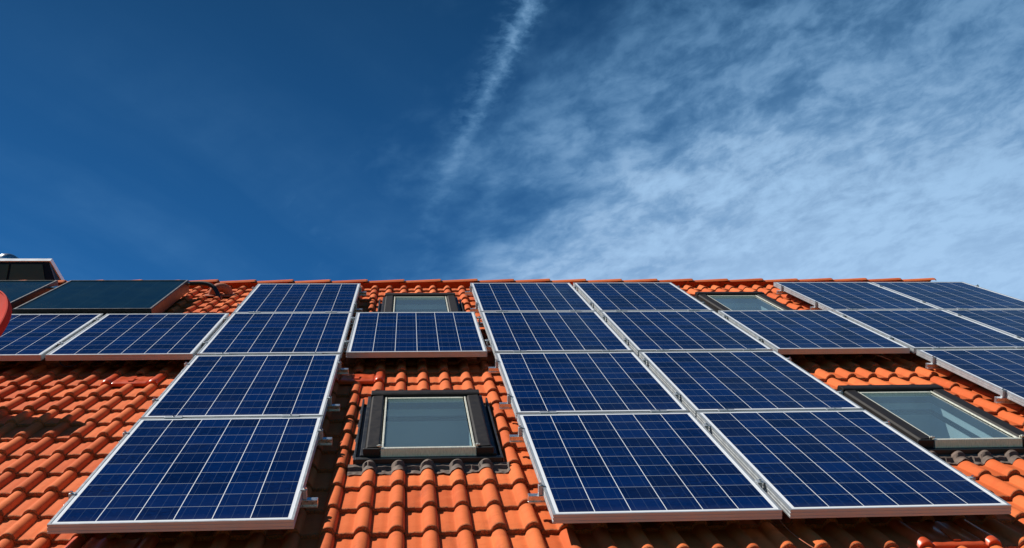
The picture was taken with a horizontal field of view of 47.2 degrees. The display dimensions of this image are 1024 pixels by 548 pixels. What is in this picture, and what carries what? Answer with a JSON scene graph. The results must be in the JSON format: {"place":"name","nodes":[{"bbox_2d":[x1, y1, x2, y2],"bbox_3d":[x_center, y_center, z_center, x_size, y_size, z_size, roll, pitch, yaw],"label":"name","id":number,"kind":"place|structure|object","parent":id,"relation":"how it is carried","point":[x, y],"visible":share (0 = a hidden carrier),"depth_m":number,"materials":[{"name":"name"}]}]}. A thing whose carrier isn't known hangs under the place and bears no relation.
{"place":"outdoors","nodes":[
{"label":"outdoors","id":0,"kind":"place"},
{"bbox_2d":[0,291,11,335],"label":"satellite dish","id":1,"kind":"object","parent":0,"point":[5,310],"visible":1,"depth_m":7.14,"materials":[{"name":"red paint"}]},
{"bbox_2d":[0,0,1023,299],"label":"sky","id":2,"kind":"structure","parent":0,"point":[191,140],"materials":[{"name":"blue"}]},
{"bbox_3d":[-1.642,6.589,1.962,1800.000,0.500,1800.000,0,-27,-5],"label":"ground","id":3,"kind":"structure","parent":0,"visible":0},
{"bbox_2d":[0,253,1023,547],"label":"tiled house","id":4,"kind":"structure","parent":3,"relation":"on","point":[422,453],"depth_m":6.37,"materials":[{"name":"ceramic"}]},
{"bbox_2d":[0,280,57,313],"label":"thermal collector","id":5,"kind":"object","parent":4,"relation":"on","point":[17,293],"visible":0.76,"depth_m":10.84,"materials":[{"name":"black glass"}]},
{"bbox_2d":[12,280,188,314],"bbox_3d":[-3.646,0.271,10.584,1.125,0.196,1.684,0,8,-5],"label":"thermal collector","id":6,"kind":"object","parent":4,"relation":"on","point":[104,297],"visible":0.73,"depth_m":10.40,"materials":[{"name":"black glass"}]},
{"bbox_2d":[188,281,220,298],"bbox_3d":[-3.004,0.164,11.413,0.365,0.221,0.060,-3,-27,0],"label":"hose","id":7,"kind":"object","parent":6,"relation":"attached to","point":[208,284],"visible":0.96,"depth_m":11.43,"materials":[{"name":"black rubber"}]},
{"bbox_2d":[68,487,317,507],"bbox_3d":[-1.430,1.040,5.279,1.106,0.179,0.148,0,8,-5],"label":"mounting rail","id":8,"kind":"object","parent":4,"relation":"attached to","point":[309,502],"visible":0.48,"depth_m":5.26,"materials":[{"name":"metal"}]},
{"bbox_2d":[47,416,322,533],"bbox_3d":[-1.480,0.929,5.669,0.998,0.041,1.675,0,8,-5],"label":"solar panel","id":9,"kind":"object","parent":8,"relation":"attached to","point":[191,474],"visible":1,"depth_m":5.42,"materials":[{"name":"glass"}]},
{"bbox_2d":[164,416,182,418],"bbox_3d":[-1.869,0.790,6.475,0.096,0.013,0.034,0,8,-5],"label":"connector plate","id":10,"kind":"object","parent":9,"relation":"on","point":[168,417],"visible":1,"depth_m":6.46,"materials":[{"name":"metal"}]},
{"bbox_2d":[282,414,299,416],"bbox_3d":[-1.233,0.789,6.530,0.096,0.013,0.034,0,8,-5],"label":"connector plate","id":11,"kind":"object","parent":9,"relation":"on","point":[296,415],"visible":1,"depth_m":6.53,"materials":[{"name":"metal"}]},
{"bbox_2d":[205,283,235,296],"bbox_3d":[-2.876,0.148,11.563,0.300,0.130,0.200,0,8,-5],"label":"vent hood","id":12,"kind":"object","parent":4,"relation":"on","point":[226,289],"visible":0.87,"depth_m":11.51,"materials":[{"name":"ceramic"}]},
{"bbox_2d":[119,428,331,445],"bbox_3d":[-1.516,0.905,6.256,1.106,0.179,0.148,0,8,-5],"label":"mounting rail","id":13,"kind":"object","parent":4,"relation":"attached to","point":[324,441],"visible":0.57,"depth_m":6.23,"materials":[{"name":"metal"}]},
{"bbox_2d":[152,396,339,411],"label":"mounting rail","id":14,"kind":"object","parent":4,"relation":"attached to","point":[331,407],"visible":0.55,"depth_m":6.94,"materials":[{"name":"metal"}]},
{"bbox_2d":[141,354,340,421],"bbox_3d":[-1.627,0.696,7.349,0.998,0.041,1.675,0,8,-5],"label":"solar panel","id":15,"kind":"object","parent":14,"relation":"attached to","point":[227,386],"visible":0.91,"depth_m":7.21,"materials":[{"name":"laminate"}]},
{"bbox_2d":[181,361,348,374],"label":"mounting rail","id":16,"kind":"object","parent":4,"relation":"attached to","point":[342,371],"visible":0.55,"depth_m":7.92,"materials":[{"name":"metal"}]},
{"bbox_2d":[237,303,362,312],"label":"mounting rail","id":17,"kind":"object","parent":4,"relation":"attached to","point":[356,310],"visible":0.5,"depth_m":10.31,"materials":[{"name":"metal"}]},
{"bbox_2d":[233,283,360,315],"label":"solar panel","id":18,"kind":"object","parent":17,"relation":"attached to","point":[297,298],"visible":0.88,"depth_m":10.64,"materials":[{"name":"glass"}]},
{"bbox_2d":[252,286,366,295],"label":"mounting rail","id":19,"kind":"object","parent":4,"relation":"attached to","point":[360,293],"visible":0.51,"depth_m":11.29,"materials":[{"name":"metal"}]},
{"bbox_2d":[93,314,961,327],"bbox_3d":[0.224,0.430,9.819,9.316,0.179,0.148,0,8,-5],"label":"mounting rail","id":20,"kind":"object","parent":4,"relation":"attached to","point":[479,322],"visible":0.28,"depth_m":9.70,"materials":[{"name":"metal"}]},
{"bbox_2d":[57,335,1020,360],"bbox_3d":[0.310,0.566,8.842,9.316,0.179,0.148,0,8,-5],"label":"mounting rail","id":21,"kind":"object","parent":4,"relation":"attached to","point":[488,348],"visible":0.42,"depth_m":8.73,"materials":[{"name":"metal"}]},
{"bbox_2d":[0,314,103,360],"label":"solar panel","id":22,"kind":"object","parent":21,"relation":"attached to","point":[31,337],"visible":0.93,"depth_m":8.88,"materials":[{"name":"glass"}]},
{"bbox_2d":[45,313,228,360],"bbox_3d":[-2.795,0.463,8.955,0.998,0.041,1.675,0,8,-5],"label":"solar panel","id":23,"kind":"object","parent":21,"relation":"attached to","point":[156,336],"visible":0.95,"depth_m":8.73,"materials":[{"name":"glass"}]},
{"bbox_2d":[197,312,352,356],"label":"solar panel","id":24,"kind":"object","parent":21,"relation":"attached to","point":[270,333],"visible":0.93,"depth_m":8.92,"materials":[{"name":"glass"}]},
{"bbox_2d":[346,312,486,357],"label":"solar panel","id":25,"kind":"object","parent":21,"relation":"attached to","point":[409,334],"visible":1,"depth_m":8.92,"materials":[{"name":"glass"}]},
{"bbox_2d":[480,311,632,356],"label":"solar panel","id":26,"kind":"object","parent":21,"relation":"attached to","point":[557,331],"visible":0.94,"depth_m":9.12,"materials":[{"name":"glass"}]},
{"bbox_2d":[600,311,772,355],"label":"solar panel","id":27,"kind":"object","parent":21,"relation":"attached to","point":[646,331],"visible":0.92,"depth_m":9.20,"materials":[{"name":"glass"}]},
{"bbox_2d":[718,310,909,353],"bbox_3d":[2.362,0.451,9.418,0.998,0.040,1.675,0,8,-5],"label":"solar panel","id":28,"kind":"object","parent":21,"relation":"attached to","point":[805,332],"visible":0.94,"depth_m":9.20,"materials":[{"name":"glass"}]},
{"bbox_2d":[833,309,1023,352],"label":"solar panel","id":29,"kind":"object","parent":21,"relation":"attached to","point":[913,330],"visible":0.9,"depth_m":9.39,"materials":[{"name":"glass"}]},
{"bbox_2d":[943,309,1023,339],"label":"solar panel","id":30,"kind":"object","parent":21,"relation":"attached to","point":[1009,321],"visible":0.87,"depth_m":9.96,"materials":[{"name":"glass"}]},
{"bbox_2d":[465,285,679,295],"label":"mounting rail","id":31,"kind":"object","parent":4,"relation":"attached to","point":[468,293],"visible":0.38,"depth_m":11.39,"materials":[{"name":"metal"}]},
{"bbox_2d":[470,301,704,312],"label":"mounting rail","id":32,"kind":"object","parent":4,"relation":"attached to","point":[475,310],"visible":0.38,"depth_m":10.41,"materials":[{"name":"metal"}]},
{"bbox_2d":[470,283,595,314],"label":"solar panel","id":33,"kind":"object","parent":32,"relation":"attached to","point":[508,297],"visible":0.92,"depth_m":10.81,"materials":[{"name":"glass"}]},
{"bbox_2d":[573,282,712,314],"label":"solar panel","id":34,"kind":"object","parent":32,"relation":"attached to","point":[639,296],"visible":0.94,"depth_m":10.91,"materials":[{"name":"glass"}]},
{"bbox_2d":[488,357,790,372],"bbox_3d":[0.896,0.665,8.165,2.129,0.179,0.148,0,8,-5],"label":"mounting rail","id":35,"kind":"object","parent":4,"relation":"attached to","point":[495,369],"visible":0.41,"depth_m":8.02,"materials":[{"name":"metal"}]},
{"bbox_2d":[499,390,842,411],"bbox_3d":[0.982,0.801,7.189,2.129,0.179,0.148,0,8,-5],"label":"mounting rail","id":36,"kind":"object","parent":4,"relation":"attached to","point":[505,405],"visible":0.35,"depth_m":7.04,"materials":[{"name":"metal"}]},
{"bbox_2d":[495,352,688,418],"bbox_3d":[0.448,0.692,7.537,0.998,0.040,1.675,0,8,-5],"label":"solar panel","id":37,"kind":"object","parent":36,"relation":"attached to","point":[587,382],"visible":0.92,"depth_m":7.39,"materials":[{"name":"glass"}]},
{"bbox_2d":[639,351,862,416],"bbox_3d":[1.481,0.691,7.628,0.998,0.042,1.675,0,8,-5],"label":"solar panel","id":38,"kind":"object","parent":36,"relation":"attached to","point":[702,381],"visible":0.92,"depth_m":7.49,"materials":[{"name":"glass"}]},
{"bbox_2d":[509,420,890,442],"bbox_3d":[1.044,0.900,6.480,2.129,0.179,0.148,0,8,-5],"label":"mounting rail","id":39,"kind":"object","parent":4,"relation":"attached to","point":[518,438],"visible":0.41,"depth_m":6.33,"materials":[{"name":"metal"}]},
{"bbox_2d":[528,475,975,503],"bbox_3d":[1.130,1.036,5.503,2.129,0.179,0.148,0,8,-5],"label":"mounting rail","id":40,"kind":"object","parent":4,"relation":"attached to","point":[536,498],"visible":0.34,"depth_m":5.35,"materials":[{"name":"metal"}]},
{"bbox_2d":[517,412,781,523],"bbox_3d":[0.599,0.926,5.852,0.998,0.040,1.675,0,8,-5],"label":"solar panel","id":41,"kind":"object","parent":40,"relation":"attached to","point":[632,467],"visible":1,"depth_m":5.61,"materials":[{"name":"laminate"}]},
{"bbox_2d":[539,411,556,413],"bbox_3d":[0.206,0.785,6.665,0.096,0.013,0.034,0,8,-5],"label":"connector plate","id":42,"kind":"object","parent":41,"relation":"on","point":[548,412],"visible":1,"depth_m":6.65,"materials":[{"name":"metal"}]},
{"bbox_2d":[650,409,667,411],"bbox_3d":[0.842,0.784,6.720,0.096,0.013,0.034,0,8,-5],"label":"connector plate","id":43,"kind":"object","parent":41,"relation":"on","point":[658,410],"visible":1,"depth_m":6.71,"materials":[{"name":"metal"}]},
{"bbox_2d":[696,410,1011,518],"bbox_3d":[1.629,0.923,5.942,0.998,0.040,1.675,0,8,-5],"label":"solar panel","id":44,"kind":"object","parent":40,"relation":"attached to","point":[828,463],"visible":0.99,"depth_m":5.70,"materials":[{"name":"laminate"}]},
{"bbox_2d":[718,409,735,410],"bbox_3d":[1.237,0.783,6.755,0.096,0.013,0.034,0,8,-5],"label":"connector plate","id":45,"kind":"object","parent":44,"relation":"on","point":[726,410],"visible":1,"depth_m":6.75,"materials":[{"name":"metal"}]},
{"bbox_2d":[779,519,813,547],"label":"cable","id":46,"kind":"object","parent":44,"relation":"hanging from","point":[794,534],"visible":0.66,"depth_m":5.03,"materials":[{"name":"rubber"}]},
{"bbox_2d":[825,407,842,409],"bbox_3d":[1.873,0.782,6.811,0.096,0.013,0.034,0,8,-5],"label":"connector plate","id":47,"kind":"object","parent":44,"relation":"on","point":[833,408],"visible":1,"depth_m":6.80,"materials":[{"name":"metal"}]},
{"bbox_2d":[810,301,924,309],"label":"mounting rail","id":48,"kind":"object","parent":4,"relation":"attached to","point":[815,307],"visible":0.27,"depth_m":10.68,"materials":[{"name":"metal"}]},
{"bbox_2d":[773,282,939,310],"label":"solar panel","id":49,"kind":"object","parent":48,"relation":"attached to","point":[831,296],"visible":0.88,"depth_m":11.09,"materials":[{"name":"glass"}]},
{"bbox_2d":[870,282,1023,308],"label":"solar panel","id":50,"kind":"object","parent":48,"relation":"attached to","point":[947,295],"visible":0.86,"depth_m":11.22,"materials":[{"name":"glass"}]},
{"bbox_2d":[776,284,978,293],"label":"mounting rail","id":51,"kind":"object","parent":4,"relation":"attached to","point":[780,291],"visible":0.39,"depth_m":11.66,"materials":[{"name":"metal"}]},
{"bbox_2d":[925,356,944,368],"bbox_3d":[3.480,0.661,8.392,1.103,0.179,0.148,0,8,-5],"label":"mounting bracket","id":52,"kind":"object","parent":4,"relation":"attached to","point":[932,365],"visible":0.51,"depth_m":8.29,"materials":[{"name":"metal"}]},
{"bbox_2d":[994,388,1015,403],"bbox_3d":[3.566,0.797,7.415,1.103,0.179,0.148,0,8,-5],"label":"mounting bracket","id":53,"kind":"object","parent":4,"relation":"attached to","point":[1001,399],"visible":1,"depth_m":7.31,"materials":[{"name":"metal"}]},
{"bbox_2d":[916,349,1023,405],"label":"solar panel","id":54,"kind":"object","parent":53,"relation":"attached to","point":[996,370],"visible":1,"depth_m":8.06,"materials":[{"name":"glass"}]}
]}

